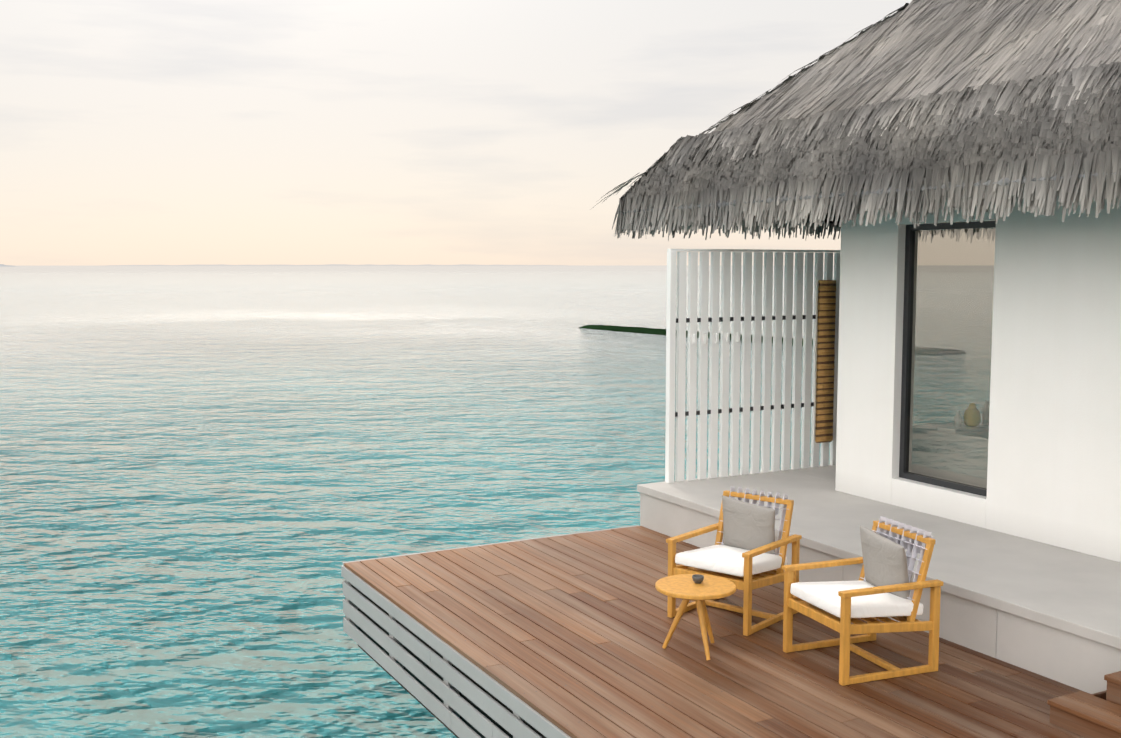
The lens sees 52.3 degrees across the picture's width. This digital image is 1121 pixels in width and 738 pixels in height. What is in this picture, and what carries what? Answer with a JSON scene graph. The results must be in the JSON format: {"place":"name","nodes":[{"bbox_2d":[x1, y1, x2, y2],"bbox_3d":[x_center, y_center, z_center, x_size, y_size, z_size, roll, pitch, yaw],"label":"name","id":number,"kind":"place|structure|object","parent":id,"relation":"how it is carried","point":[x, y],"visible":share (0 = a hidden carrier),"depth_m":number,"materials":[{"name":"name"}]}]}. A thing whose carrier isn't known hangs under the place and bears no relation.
{"place":"outdoors","nodes":[
{"label":"outdoors","id":0,"kind":"place"},
{"bbox_2d":[0,265,833,737],"bbox_3d":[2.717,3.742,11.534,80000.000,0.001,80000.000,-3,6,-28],"label":"sea","id":1,"kind":"structure","parent":0,"point":[212,479],"depth_m":28.62,"materials":[{"name":"liquid"}]},
{"bbox_2d":[0,264,16,266],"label":"island","id":2,"kind":"structure","parent":1,"relation":"on","point":[2,265],"depth_m":4661.66,"materials":[{"name":"white"}]},
{"bbox_2d":[578,325,812,346],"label":"island","id":3,"kind":"object","parent":1,"relation":"in","point":[643,330],"visible":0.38,"depth_m":81.53,"materials":[{"name":"green vegetation"}]},
{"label":"piles","id":4,"kind":"object","parent":1,"relation":"in","visible":0},
{"bbox_2d":[351,584,545,737],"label":"fascia gap","id":5,"kind":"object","parent":4,"relation":"on","point":[467,676],"depth_m":8.03,"materials":[{"name":"grey"}]},
{"bbox_2d":[341,525,638,737],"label":"fascia","id":6,"kind":"structure","parent":5,"relation":"attached to","point":[451,686],"depth_m":8.33,"materials":[{"name":"grey wood"}]},
{"bbox_2d":[358,608,512,737],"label":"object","id":7,"kind":"object","parent":6,"relation":"attached to","point":[441,678],"visible":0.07,"depth_m":8.80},
{"bbox_2d":[344,526,1089,737],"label":"deck planks","id":8,"kind":"object","parent":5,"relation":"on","point":[493,593],"visible":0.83,"depth_m":7.70,"materials":[{"name":"brown wood"}]},
{"bbox_2d":[655,574,735,659],"bbox_3d":[0.925,1.708,7.844,0.550,0.465,0.550,5,7,42],"label":"side table","id":9,"kind":"object","parent":8,"relation":"on","point":[686,588],"visible":1,"depth_m":7.78,"materials":[{"name":"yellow wood"}]},
{"bbox_2d":[692,574,703,583],"bbox_3d":[0.947,1.448,7.866,0.082,0.048,0.082,-3,6,-28],"label":"bowl","id":10,"kind":"object","parent":9,"relation":"on","point":[698,578],"visible":1,"depth_m":7.84,"materials":[{"name":"grey ceramic"}]},
{"bbox_2d":[377,531,1038,737],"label":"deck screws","id":11,"kind":"object","parent":8,"relation":"on","point":[733,652],"visible":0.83,"depth_m":7.62,"materials":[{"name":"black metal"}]},
{"bbox_2d":[666,490,801,635],"bbox_3d":[1.310,1.431,8.618,0.719,0.865,0.767,4,7,40],"label":"chair frame","id":12,"kind":"object","parent":8,"relation":"on","point":[748,582],"visible":0.69,"depth_m":8.56,"materials":[{"name":"brown wood"}]},
{"bbox_2d":[675,544,786,576],"bbox_3d":[1.286,1.434,8.590,0.593,0.137,0.635,4,7,40],"label":"chair cushion","id":13,"kind":"object","parent":12,"relation":"on","point":[724,559],"visible":0.85,"depth_m":8.43,"materials":[{"name":"white fabric"}]},
{"bbox_2d":[722,495,774,553],"bbox_3d":[1.442,1.209,8.730,0.505,0.458,0.168,4,7,40],"label":"chair pillow","id":14,"kind":"object","parent":13,"relation":"on","point":[748,526],"visible":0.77,"depth_m":8.67,"materials":[{"name":"grey fabric"}]},
{"bbox_2d":[717,486,788,554],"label":"chair straps","id":15,"kind":"object","parent":12,"relation":"attached to","point":[769,504],"visible":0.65,"depth_m":8.75,"materials":[{"name":"white fabric"}]},
{"bbox_2d":[782,520,943,685],"bbox_3d":[1.994,1.523,7.606,0.768,0.865,0.719,-2,6,-21],"label":"chair frame","id":16,"kind":"object","parent":8,"relation":"on","point":[844,627],"visible":0.73,"depth_m":7.41,"materials":[{"name":"brown wood"}]},
{"bbox_2d":[790,580,922,617],"bbox_3d":[1.960,1.524,7.593,0.635,0.137,0.593,-2,6,-21],"label":"chair cushion","id":17,"kind":"object","parent":16,"relation":"on","point":[823,596],"visible":0.81,"depth_m":7.41,"materials":[{"name":"white fabric"}]},
{"bbox_2d":[860,525,909,598],"bbox_3d":[2.174,1.308,7.639,0.168,0.458,0.505,-2,6,-21],"label":"chair pillow","id":18,"kind":"object","parent":17,"relation":"on","point":[884,561],"visible":0.92,"depth_m":7.55,"materials":[{"name":"grey fabric"}]},
{"bbox_2d":[860,516,932,599],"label":"chair straps","id":19,"kind":"object","parent":16,"relation":"attached to","point":[913,547],"visible":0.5,"depth_m":7.59,"materials":[{"name":"white fabric"}]},
{"bbox_2d":[1047,671,1120,737],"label":"steps","id":20,"kind":"structure","parent":8,"relation":"on","point":[1087,715],"depth_m":6.50,"materials":[{"name":"brown wood"}]},
{"bbox_2d":[0,0,911,265],"label":"sky","id":21,"kind":"structure","parent":0,"point":[133,132],"materials":[{"name":"white"}]},
{"bbox_2d":[622,130,1120,222],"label":"eave roll","id":22,"kind":"object","parent":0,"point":[987,183],"visible":0.03,"depth_m":9.31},
{"bbox_2d":[637,464,1120,693],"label":"platform","id":23,"kind":"structure","parent":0,"point":[1052,612],"depth_m":8.45,"materials":[{"name":"concrete"}]},
{"bbox_2d":[665,249,840,482],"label":"screen slats","id":24,"kind":"object","parent":23,"relation":"on","point":[674,446],"visible":0.73,"depth_m":12.04,"materials":[{"name":"white wood"}]},
{"bbox_2d":[675,315,815,416],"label":"connectors","id":25,"kind":"object","parent":24,"relation":"attached to","point":[740,408],"visible":0.29,"depth_m":12.04,"materials":[{"name":"black metal"}]},
{"bbox_2d":[815,280,835,442],"bbox_3d":[2.898,-0.080,12.487,0.220,1.780,0.046,-3,6,-28],"label":"woven strip","id":26,"kind":"object","parent":24,"relation":"attached to","point":[825,371],"visible":0.98,"depth_m":12.47,"materials":[{"name":"wicker"}]},
{"bbox_2d":[835,197,1120,562],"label":"villa walls","id":27,"kind":"structure","parent":0,"point":[1054,462],"depth_m":9.24,"materials":[{"name":"paint"}]},
{"bbox_2d":[899,221,995,495],"bbox_3d":[3.446,-0.113,10.085,0.070,2.340,1.100,-3,6,-28],"label":"window frame","id":28,"kind":"object","parent":27,"relation":"attached to","point":[910,229],"visible":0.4,"depth_m":10.46,"materials":[{"name":"black metal"}]},
{"bbox_2d":[906,228,995,488],"bbox_3d":[3.446,-0.113,10.085,0.001,2.230,0.990,-3,6,-28],"label":"window glass","id":29,"kind":"object","parent":28,"relation":"in","point":[952,291],"visible":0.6,"depth_m":10.08,"materials":[{"name":"clear glass"}]},
{"bbox_3d":[9.461,-4.565,9.282,11.280,4.733,12.760,-3,6,-28],"label":"roof base","id":30,"kind":"object","parent":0,"visible":0},
{"bbox_2d":[590,0,1120,240],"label":"thatch blades","id":31,"kind":"object","parent":30,"relation":"on","point":[916,94],"visible":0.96,"depth_m":9.53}
]}

